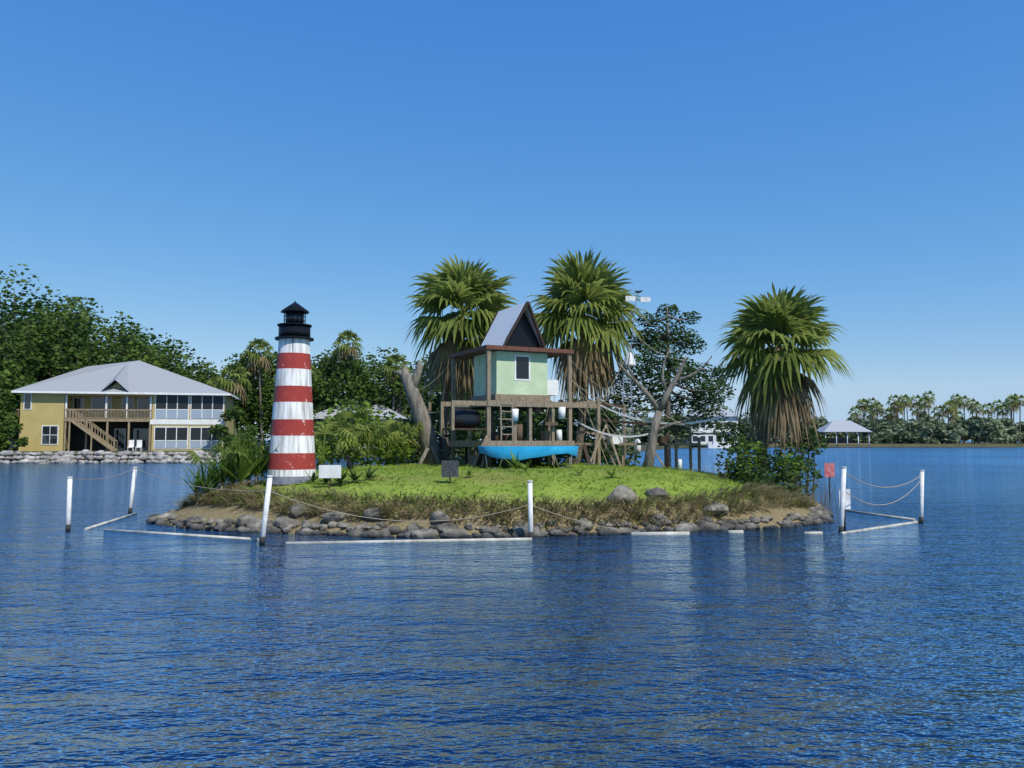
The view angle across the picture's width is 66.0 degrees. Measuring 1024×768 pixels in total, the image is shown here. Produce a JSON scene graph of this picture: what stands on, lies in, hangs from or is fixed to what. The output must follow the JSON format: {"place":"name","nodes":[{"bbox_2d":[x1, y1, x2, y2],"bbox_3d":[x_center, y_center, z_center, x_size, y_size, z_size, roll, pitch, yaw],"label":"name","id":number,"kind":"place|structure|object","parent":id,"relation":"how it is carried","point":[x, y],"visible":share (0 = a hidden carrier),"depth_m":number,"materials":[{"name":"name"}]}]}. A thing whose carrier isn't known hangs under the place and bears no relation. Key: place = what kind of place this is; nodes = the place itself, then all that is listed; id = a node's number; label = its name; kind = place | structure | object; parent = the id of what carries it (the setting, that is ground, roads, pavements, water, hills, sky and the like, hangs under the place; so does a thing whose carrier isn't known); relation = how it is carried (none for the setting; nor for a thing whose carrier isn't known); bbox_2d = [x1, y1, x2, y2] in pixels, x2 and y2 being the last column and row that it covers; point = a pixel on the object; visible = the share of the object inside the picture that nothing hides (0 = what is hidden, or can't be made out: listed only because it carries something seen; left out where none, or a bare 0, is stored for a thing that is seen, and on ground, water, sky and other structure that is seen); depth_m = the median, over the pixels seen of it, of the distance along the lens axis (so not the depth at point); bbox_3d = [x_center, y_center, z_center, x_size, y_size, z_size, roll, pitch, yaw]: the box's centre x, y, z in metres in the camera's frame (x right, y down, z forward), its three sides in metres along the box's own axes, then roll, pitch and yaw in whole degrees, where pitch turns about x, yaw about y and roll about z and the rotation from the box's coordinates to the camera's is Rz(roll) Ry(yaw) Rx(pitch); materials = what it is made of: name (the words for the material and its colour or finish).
{"place":"outdoors","nodes":[
{"label":"outdoors","id":0,"kind":"place"},
{"bbox_2d":[167,464,809,536],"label":"island","id":1,"kind":"structure","parent":0,"point":[234,511],"depth_m":20.47,"materials":[{"name":"green plant"}]},
{"bbox_2d":[266,301,315,484],"bbox_3d":[-6.293,0.205,22.683,1.381,5.269,1.381,0,-4,0],"label":"lighthouse","id":2,"kind":"object","parent":1,"relation":"on","point":[291,460],"visible":0.95,"depth_m":22.23,"materials":[{"name":"white paint"}]},
{"bbox_2d":[185,407,424,483],"bbox_3d":[-7.118,2.031,26.844,5.139,2.728,10.361,-2,-4,25],"label":"palmetto","id":3,"kind":"object","parent":1,"relation":"on","point":[345,435],"visible":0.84,"depth_m":28.26,"materials":[{"name":"green plant"}]},
{"bbox_2d":[346,456,353,469],"bbox_3d":[-4.990,2.471,24.375,0.293,0.514,0.205,-2,-5,30],"label":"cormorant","id":4,"kind":"object","parent":1,"relation":"on","point":[349,464],"visible":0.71,"depth_m":24.33,"materials":[{"name":"black"}]},
{"bbox_2d":[441,316,466,460],"bbox_3d":[-2.424,0.362,33.294,1.221,6.618,0.742,2,-5,-28],"label":"palm trunk","id":5,"kind":"object","parent":1,"relation":"on","point":[445,453],"visible":0.3,"depth_m":33.03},
{"bbox_2d":[402,254,519,414],"bbox_3d":[-1.961,-2.001,33.287,5.764,7.406,5.457,0,-4,0],"label":"palm tree","id":6,"kind":"object","parent":1,"relation":"on","point":[462,288],"visible":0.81,"depth_m":32.68,"materials":[{"name":"green plant"}]},
{"bbox_2d":[146,485,834,538],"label":"shore rocks","id":7,"kind":"object","parent":1,"relation":"on","point":[245,523],"visible":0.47,"depth_m":18.78,"materials":[{"name":"grey stone"}]},
{"bbox_2d":[65,467,924,543],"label":"barrier posts","id":8,"kind":"object","parent":1,"relation":"on","point":[530,506],"visible":0.84,"depth_m":18.39,"materials":[{"name":"white"}]},
{"bbox_2d":[73,468,921,531],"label":"ropes","id":9,"kind":"object","parent":8,"relation":"attached to","point":[498,512],"visible":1,"depth_m":18.14,"materials":[{"name":"beige fabric"}]},
{"bbox_2d":[172,400,818,525],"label":"undergrowth plants","id":10,"kind":"object","parent":1,"relation":"on","point":[215,476],"visible":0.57,"depth_m":22.53,"materials":[{"name":"green plant"}]},
{"bbox_2d":[170,450,839,528],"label":"dry grass","id":11,"kind":"structure","parent":1,"relation":"on","point":[468,505],"depth_m":19.76,"materials":[{"name":"brown plant"}]},
{"bbox_2d":[194,392,828,501],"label":"vegetation","id":12,"kind":"object","parent":1,"relation":"on","point":[731,450],"depth_m":26.16,"materials":[{"name":"green plant"}]},
{"bbox_2d":[440,301,615,466],"bbox_3d":[0.194,0.240,29.005,6.389,6.198,3.884,2,-5,-27],"label":"treehouse frame","id":13,"kind":"object","parent":1,"relation":"on","point":[489,402],"visible":0.81,"depth_m":27.84,"materials":[{"name":"brown wood"}]},
{"bbox_2d":[448,405,565,440],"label":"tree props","id":14,"kind":"object","parent":13,"relation":"on","point":[467,418],"visible":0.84,"depth_m":27.02,"materials":[{"name":"black plastic"}]},
{"bbox_2d":[481,302,541,347],"bbox_3d":[0.014,-2.008,29.036,1.820,1.701,2.500,2,-5,-26],"label":"roof","id":15,"kind":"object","parent":13,"relation":"on","point":[524,334],"visible":0.56,"depth_m":28.45,"materials":[{"name":"silver metal"}]},
{"bbox_2d":[474,351,557,396],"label":"walls","id":16,"kind":"structure","parent":13,"relation":"on","point":[520,373],"depth_m":27.76,"materials":[{"name":"green paint"}]},
{"bbox_2d":[478,446,577,468],"bbox_3d":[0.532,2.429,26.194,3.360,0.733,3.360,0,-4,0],"label":"boat","id":17,"kind":"object","parent":1,"relation":"on","point":[522,452],"visible":0.87,"depth_m":24.77,"materials":[{"name":"blue"}]},
{"bbox_2d":[394,348,711,467],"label":"bare tree trunks","id":18,"kind":"object","parent":1,"relation":"on","point":[431,454],"visible":0.88,"depth_m":29.99,"materials":[{"name":"grey wood"}]},
{"bbox_2d":[414,398,691,469],"bbox_3d":[1.119,2.022,29.544,10.943,2.998,4.053,0,-4,0],"label":"clutter","id":19,"kind":"object","parent":1,"relation":"on","point":[661,440],"visible":0.5,"depth_m":28.86,"materials":[{"name":"brown wood"}]},
{"bbox_2d":[572,313,591,463],"bbox_3d":[2.941,0.396,33.799,1.149,6.952,0.686,2,-4,-20],"label":"palm trunk","id":20,"kind":"object","parent":1,"relation":"on","point":[582,418],"visible":0.2,"depth_m":33.46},
{"bbox_2d":[319,460,850,530],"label":"signs","id":21,"kind":"object","parent":1,"relation":"on","point":[449,468],"visible":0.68,"depth_m":20.89,"materials":[{"name":"white paint"}]},
{"bbox_2d":[418,290,771,470],"bbox_3d":[2.897,-0.112,29.852,13.217,7.277,3.360,-2,-4,20],"label":"mast and ropes","id":22,"kind":"object","parent":1,"relation":"on","point":[636,443],"visible":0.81,"depth_m":28.87,"materials":[{"name":"grey"}]},
{"bbox_2d":[586,303,746,467],"bbox_3d":[6.561,0.104,34.052,6.852,7.619,3.609,0,-4,0],"label":"tree","id":23,"kind":"object","parent":1,"relation":"on","point":[657,346],"depth_m":33.95,"materials":[{"name":"green plant"}]},
{"bbox_2d":[756,346,785,478],"bbox_3d":[8.787,1.089,26.703,1.212,4.989,0.683,1,-4,-18],"label":"palm trunk","id":24,"kind":"object","parent":1,"relation":"on","point":[764,440],"visible":0.12,"depth_m":26.46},
{"bbox_2d":[714,282,856,457],"bbox_3d":[9.106,-0.320,26.866,4.549,6.240,4.981,0,-4,0],"label":"palm tree","id":25,"kind":"object","parent":1,"relation":"on","point":[775,319],"visible":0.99,"depth_m":26.14,"materials":[{"name":"green plant"}]},
{"bbox_2d":[181,462,802,526],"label":"grass","id":26,"kind":"structure","parent":0,"point":[431,467],"depth_m":22.55,"materials":[{"name":"green plant"}]},
{"bbox_2d":[0,440,1023,767],"bbox_3d":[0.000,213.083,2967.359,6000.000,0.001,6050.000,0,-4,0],"label":"water","id":27,"kind":"structure","parent":0,"point":[894,646],"depth_m":8.85,"materials":[{"name":"blue liquid"}]},
{"bbox_2d":[0,440,1023,462],"bbox_3d":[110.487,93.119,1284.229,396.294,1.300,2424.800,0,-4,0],"label":"land","id":28,"kind":"structure","parent":0,"point":[960,444],"depth_m":245.73,"materials":[{"name":"stone"}]},
{"bbox_2d":[12,383,233,450],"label":"house","id":29,"kind":"structure","parent":28,"relation":"on","point":[90,422],"depth_m":88.98,"materials":[{"name":"yellow paint"}]},
{"bbox_2d":[11,360,240,400],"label":"house roof","id":30,"kind":"structure","parent":29,"relation":"attached to","point":[137,377],"depth_m":89.33,"materials":[{"name":"silver metal"}]},
{"bbox_2d":[0,449,257,462],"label":"seawall","id":31,"kind":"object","parent":28,"relation":"on","point":[106,457],"visible":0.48,"depth_m":74.88,"materials":[{"name":"grey stone"}]},
{"bbox_2d":[0,264,1020,450],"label":"trees","id":32,"kind":"object","parent":28,"relation":"on","point":[15,373],"depth_m":104.34,"materials":[{"name":"green plant"}]},
{"bbox_2d":[313,402,871,447],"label":"buildings","id":33,"kind":"structure","parent":28,"relation":"on","point":[709,440],"depth_m":231.22,"materials":[{"name":"white paint"}]},
{"bbox_2d":[617,403,1023,443],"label":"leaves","id":34,"kind":"object","parent":28,"relation":"on","point":[954,432],"depth_m":252.76,"materials":[{"name":"green plant"}]},
{"bbox_2d":[0,0,1023,439],"label":"sky","id":35,"kind":"structure","parent":0,"point":[198,171],"materials":[{"name":"blue"}]},
{"bbox_2d":[525,247,650,426],"bbox_3d":[3.050,-2.152,33.998,6.001,8.111,5.156,-2,-5,27],"label":"palm tree","id":36,"kind":"object","parent":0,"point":[575,286],"visible":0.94,"depth_m":33.12,"materials":[{"name":"green plant"}]},
{"bbox_2d":[206,329,1023,421],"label":"palms","id":37,"kind":"object","parent":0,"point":[252,358],"visible":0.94,"depth_m":117.21,"materials":[{"name":"green plant"}]}
]}

